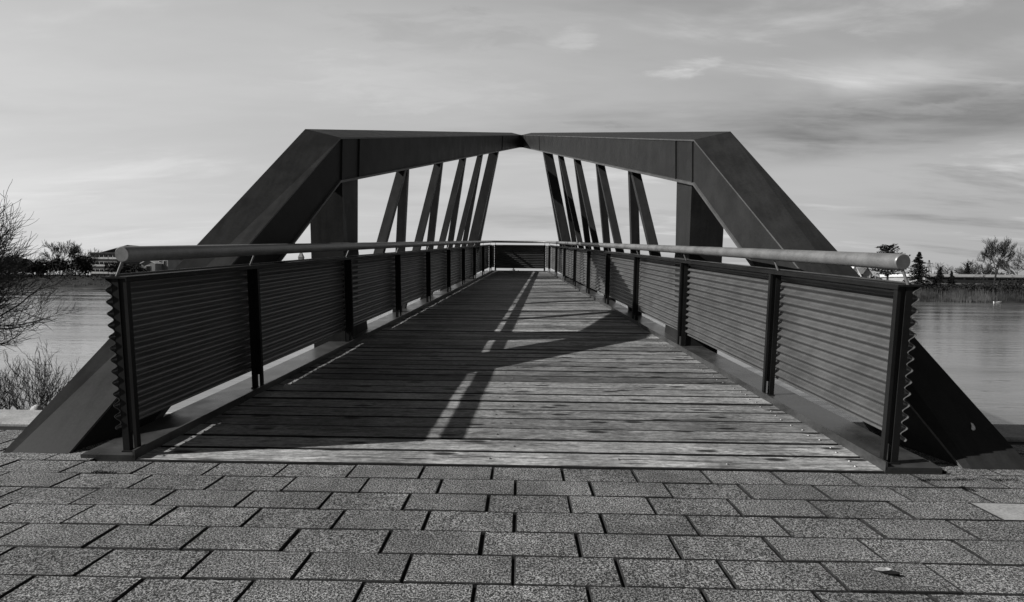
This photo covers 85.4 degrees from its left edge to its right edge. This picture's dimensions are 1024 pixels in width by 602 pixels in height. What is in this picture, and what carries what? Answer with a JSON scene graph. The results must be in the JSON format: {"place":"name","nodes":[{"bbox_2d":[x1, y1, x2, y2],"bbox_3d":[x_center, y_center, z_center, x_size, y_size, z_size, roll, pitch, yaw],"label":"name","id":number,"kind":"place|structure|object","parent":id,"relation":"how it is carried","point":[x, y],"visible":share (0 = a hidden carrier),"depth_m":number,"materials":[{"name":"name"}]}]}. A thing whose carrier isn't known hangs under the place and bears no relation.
{"place":"outdoors","nodes":[
{"label":"outdoors","id":0,"kind":"place"},
{"bbox_2d":[0,426,1023,601],"bbox_3d":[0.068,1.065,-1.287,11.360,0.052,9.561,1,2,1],"label":"pavement","id":1,"kind":"structure","parent":0,"point":[72,529],"depth_m":2.17,"materials":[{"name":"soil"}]},
{"bbox_2d":[88,470,116,473],"bbox_3d":[-2.049,0.858,2.785,0.150,0.020,0.041,1,2,1],"label":"moss tuft","id":2,"kind":"object","parent":1,"relation":"on","point":[105,472],"visible":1,"depth_m":2.78,"materials":[{"name":"grey plant"}]},
{"bbox_2d":[0,409,1023,441],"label":"kerb","id":3,"kind":"structure","parent":1,"relation":"on","point":[1008,432],"depth_m":3.77,"materials":[{"name":"concrete"}]},
{"bbox_2d":[3,129,1023,473],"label":"footbridge","id":4,"kind":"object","parent":1,"relation":"on","point":[533,369],"visible":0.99,"depth_m":4.66,"materials":[{"name":"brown wood"}]},
{"bbox_2d":[101,240,491,451],"bbox_3d":[-1.448,-0.687,11.660,0.146,2.379,17.541,1,2,4],"label":"railing","id":5,"kind":"object","parent":4,"relation":"on","point":[178,336],"visible":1,"depth_m":4.14,"materials":[{"name":"metal"}]},
{"bbox_2d":[489,240,550,270],"bbox_3d":[0.296,-1.681,20.453,2.275,1.109,0.708,1,2,1],"label":"railing","id":6,"kind":"object","parent":4,"relation":"on","point":[520,256],"visible":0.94,"depth_m":20.75,"materials":[{"name":"metal"}]},
{"bbox_2d":[548,241,923,464],"bbox_3d":[1.714,-0.652,11.606,0.146,2.379,17.541,1,2,-2],"label":"railing","id":7,"kind":"object","parent":4,"relation":"on","point":[842,343],"visible":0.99,"depth_m":4.04,"materials":[{"name":"metal"}]},
{"bbox_2d":[873,567,891,570],"bbox_3d":[1.270,0.921,1.903,0.054,0.017,0.026,1,2,1],"label":"fallen leaf","id":8,"kind":"object","parent":1,"relation":"on","point":[882,569],"visible":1,"depth_m":1.91,"materials":[{"name":"white plant"}]},
{"bbox_2d":[882,571,899,576],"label":"shadow","id":9,"kind":"object","parent":1,"relation":"on","point":[895,573],"visible":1,"depth_m":1.88},
{"bbox_2d":[919,478,978,481],"bbox_3d":[2.203,0.902,2.800,0.324,0.019,0.041,1,2,-2],"label":"moss tuft","id":10,"kind":"object","parent":1,"relation":"on","point":[928,479],"visible":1,"depth_m":2.80,"materials":[{"name":"grey plant"}]},
{"bbox_2d":[959,485,976,491],"bbox_3d":[2.206,0.907,2.686,0.037,0.018,0.086,-1,2,-28],"label":"moss tuft","id":11,"kind":"object","parent":1,"relation":"on","point":[964,487],"visible":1,"depth_m":2.69,"materials":[{"name":"plant"}]},
{"bbox_2d":[990,478,1020,480],"bbox_3d":[2.499,0.908,2.819,0.176,0.014,0.030,0,2,-6],"label":"moss tuft","id":12,"kind":"object","parent":1,"relation":"on","point":[1004,479],"visible":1,"depth_m":2.82,"materials":[{"name":"plant"}]},
{"bbox_2d":[0,287,1023,424],"bbox_3d":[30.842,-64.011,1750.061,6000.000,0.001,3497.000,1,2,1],"label":"water","id":13,"kind":"structure","parent":0,"point":[975,351],"depth_m":25.52,"materials":[{"name":"grey liquid"}]},
{"bbox_2d":[7,287,105,288],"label":"floating boom","id":14,"kind":"object","parent":13,"relation":"on","point":[69,288],"visible":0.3,"depth_m":119.34,"materials":[{"name":"grey plastic"}]},
{"bbox_2d":[0,274,1023,302],"bbox_3d":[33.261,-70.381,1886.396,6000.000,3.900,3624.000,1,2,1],"label":"bank","id":15,"kind":"structure","parent":0,"point":[98,282],"depth_m":135.61,"materials":[{"name":"grey plant"}]},
{"bbox_2d":[0,255,36,274],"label":"shrub","id":16,"kind":"object","parent":15,"relation":"on","point":[25,260],"visible":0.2,"depth_m":142.24,"materials":[{"name":"plant"}]},
{"bbox_2d":[17,258,45,275],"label":"shrub","id":17,"kind":"object","parent":15,"relation":"on","point":[34,267],"visible":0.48,"depth_m":143.98,"materials":[{"name":"black plant"}]},
{"bbox_2d":[33,257,51,274],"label":"bare tree","id":18,"kind":"object","parent":15,"relation":"on","point":[41,260],"visible":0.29,"depth_m":156.88,"materials":[{"name":"grey plant"}]},
{"bbox_2d":[40,259,71,274],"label":"shrub","id":19,"kind":"object","parent":15,"relation":"on","point":[46,266],"visible":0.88,"depth_m":146.21,"materials":[{"name":"black plant"}]},
{"bbox_2d":[39,239,85,274],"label":"bare tree","id":20,"kind":"object","parent":15,"relation":"on","point":[74,249],"visible":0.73,"depth_m":150.74,"materials":[{"name":"plant"}]},
{"bbox_2d":[68,255,94,275],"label":"shrub","id":21,"kind":"object","parent":15,"relation":"on","point":[82,263],"visible":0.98,"depth_m":148.27,"materials":[{"name":"plant"}]},
{"bbox_2d":[81,253,98,274],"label":"bare tree","id":22,"kind":"object","parent":15,"relation":"on","point":[93,257],"visible":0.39,"depth_m":154.50,"materials":[{"name":"grey plant"}]},
{"bbox_2d":[88,252,142,274],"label":"building","id":23,"kind":"structure","parent":15,"relation":"on","point":[107,257],"depth_m":157.73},
{"bbox_2d":[103,245,134,251],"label":"house","id":24,"kind":"structure","parent":15,"relation":"on","point":[112,250],"depth_m":173.74,"materials":[{"name":"brick"}]},
{"bbox_2d":[102,262,139,273],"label":"shrub","id":25,"kind":"object","parent":15,"relation":"on","point":[113,267],"visible":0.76,"depth_m":146.81,"materials":[{"name":"plant"}]},
{"bbox_2d":[116,264,149,272],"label":"shrub","id":26,"kind":"object","parent":15,"relation":"on","point":[134,269],"visible":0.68,"depth_m":147.41,"materials":[{"name":"plant"}]},
{"bbox_2d":[140,261,162,270],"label":"house","id":27,"kind":"structure","parent":15,"relation":"on","point":[153,265],"depth_m":151.53,"materials":[{"name":"white paint"}]},
{"bbox_2d":[159,259,182,269],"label":"house","id":28,"kind":"structure","parent":15,"relation":"on","point":[170,264],"depth_m":155.36,"materials":[{"name":"tile"}]},
{"bbox_2d":[298,253,304,259],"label":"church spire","id":29,"kind":"structure","parent":15,"relation":"on","point":[301,256],"depth_m":422.17,"materials":[{"name":"grey"}]},
{"bbox_2d":[5,259,1016,278],"bbox_3d":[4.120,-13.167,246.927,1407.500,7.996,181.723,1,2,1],"label":"wood","id":30,"kind":"object","parent":15,"relation":"on","point":[993,272],"visible":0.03,"depth_m":204.33,"materials":[{"name":"black plant"}]},
{"bbox_2d":[1,279,1023,302],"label":"reeds","id":31,"kind":"object","parent":15,"relation":"on","point":[976,296],"visible":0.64,"depth_m":93.13,"materials":[{"name":"plant"}]},
{"bbox_2d":[5,273,1023,297],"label":"bank scrub","id":32,"kind":"object","parent":15,"relation":"on","point":[453,283],"visible":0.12,"depth_m":139.84,"materials":[{"name":"plant"}]},
{"bbox_2d":[852,267,861,276],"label":"house","id":33,"kind":"structure","parent":15,"relation":"on","point":[856,270],"depth_m":104.72,"materials":[{"name":"white paint"}]},
{"bbox_2d":[857,267,872,277],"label":"house","id":34,"kind":"structure","parent":15,"relation":"on","point":[866,273],"depth_m":106.70,"materials":[{"name":"white paint"}]},
{"bbox_2d":[864,244,913,279],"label":"conifer","id":35,"kind":"object","parent":15,"relation":"on","point":[889,249],"visible":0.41,"depth_m":104.22,"materials":[{"name":"grey plant"}]},
{"bbox_2d":[902,252,934,287],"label":"conifer","id":36,"kind":"object","parent":15,"relation":"on","point":[919,276],"visible":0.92,"depth_m":102.14,"materials":[{"name":"black plant"}]},
{"bbox_2d":[931,267,944,287],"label":"conifer","id":37,"kind":"object","parent":15,"relation":"on","point":[939,277],"visible":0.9,"depth_m":101.35,"materials":[{"name":"black plant"}]},
{"bbox_2d":[930,262,955,273],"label":"bare tree","id":38,"kind":"object","parent":15,"relation":"on","point":[938,266],"visible":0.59,"depth_m":136.98,"materials":[{"name":"plant"}]},
{"bbox_2d":[933,282,953,297],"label":"shrub","id":39,"kind":"object","parent":15,"relation":"on","point":[942,288],"visible":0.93,"depth_m":94.35,"materials":[{"name":"grey plant"}]},
{"bbox_2d":[880,274,1023,284],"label":"long building","id":40,"kind":"structure","parent":15,"relation":"on","point":[965,278],"depth_m":118.13,"materials":[{"name":"white paint"}]},
{"bbox_2d":[946,271,957,287],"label":"conifer","id":41,"kind":"object","parent":15,"relation":"on","point":[951,278],"visible":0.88,"depth_m":101.30,"materials":[{"name":"plant"}]},
{"bbox_2d":[963,263,970,273],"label":"conifer","id":42,"kind":"object","parent":15,"relation":"on","point":[967,270],"visible":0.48,"depth_m":123.89,"materials":[{"name":"plant"}]},
{"bbox_2d":[955,259,980,273],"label":"bare tree","id":43,"kind":"object","parent":15,"relation":"on","point":[972,268],"visible":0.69,"depth_m":131.96,"materials":[{"name":"grey plant"}]},
{"bbox_2d":[954,282,982,291],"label":"shrub","id":44,"kind":"object","parent":15,"relation":"on","point":[971,287],"visible":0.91,"depth_m":97.35,"materials":[{"name":"grey plant"}]},
{"bbox_2d":[979,264,993,274],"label":"bare tree","id":45,"kind":"object","parent":15,"relation":"on","point":[988,271],"visible":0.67,"depth_m":133.57,"materials":[{"name":"grey plant"}]},
{"bbox_2d":[977,281,1007,294],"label":"shrub","id":46,"kind":"object","parent":15,"relation":"on","point":[989,285],"visible":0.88,"depth_m":95.06,"materials":[{"name":"grey plant"}]},
{"bbox_2d":[974,237,1017,282],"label":"bare tree","id":47,"kind":"object","parent":15,"relation":"on","point":[1001,246],"visible":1,"depth_m":111.13,"materials":[{"name":"grey plant"}]},
{"bbox_2d":[994,258,1023,274],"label":"bare tree","id":48,"kind":"object","parent":15,"relation":"on","point":[1003,265],"visible":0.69,"depth_m":120.58,"materials":[{"name":"plant"}]},
{"bbox_2d":[996,278,1023,294],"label":"shrub","id":49,"kind":"object","parent":15,"relation":"on","point":[1011,286],"visible":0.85,"depth_m":94.67,"materials":[{"name":"grey plant"}]},
{"bbox_2d":[1009,248,1023,269],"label":"bare tree","id":50,"kind":"object","parent":15,"relation":"on","point":[1018,261],"visible":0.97,"depth_m":111.74,"materials":[{"name":"grey plant"}]},
{"bbox_2d":[0,0,1023,278],"label":"sky","id":51,"kind":"structure","parent":0,"point":[900,123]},
{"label":"near bank","id":52,"kind":"structure","parent":0,"visible":0},
{"bbox_2d":[30,404,43,409],"bbox_3d":[-3.498,0.805,4.087,0.112,0.084,0.090,1,2,1],"label":"stone","id":53,"kind":"object","parent":52,"relation":"on","point":[37,407],"visible":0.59,"depth_m":4.07,"materials":[{"name":"white stone"}]},
{"bbox_2d":[0,338,78,409],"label":"shrub","id":54,"kind":"object","parent":52,"relation":"on","point":[41,395],"visible":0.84,"depth_m":4.71,"materials":[{"name":"grey plant"}]},
{"bbox_2d":[0,179,89,353],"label":"bare tree","id":55,"kind":"object","parent":52,"relation":"on","point":[4,260],"visible":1,"depth_m":8.95,"materials":[{"name":"black plant"}]}
]}

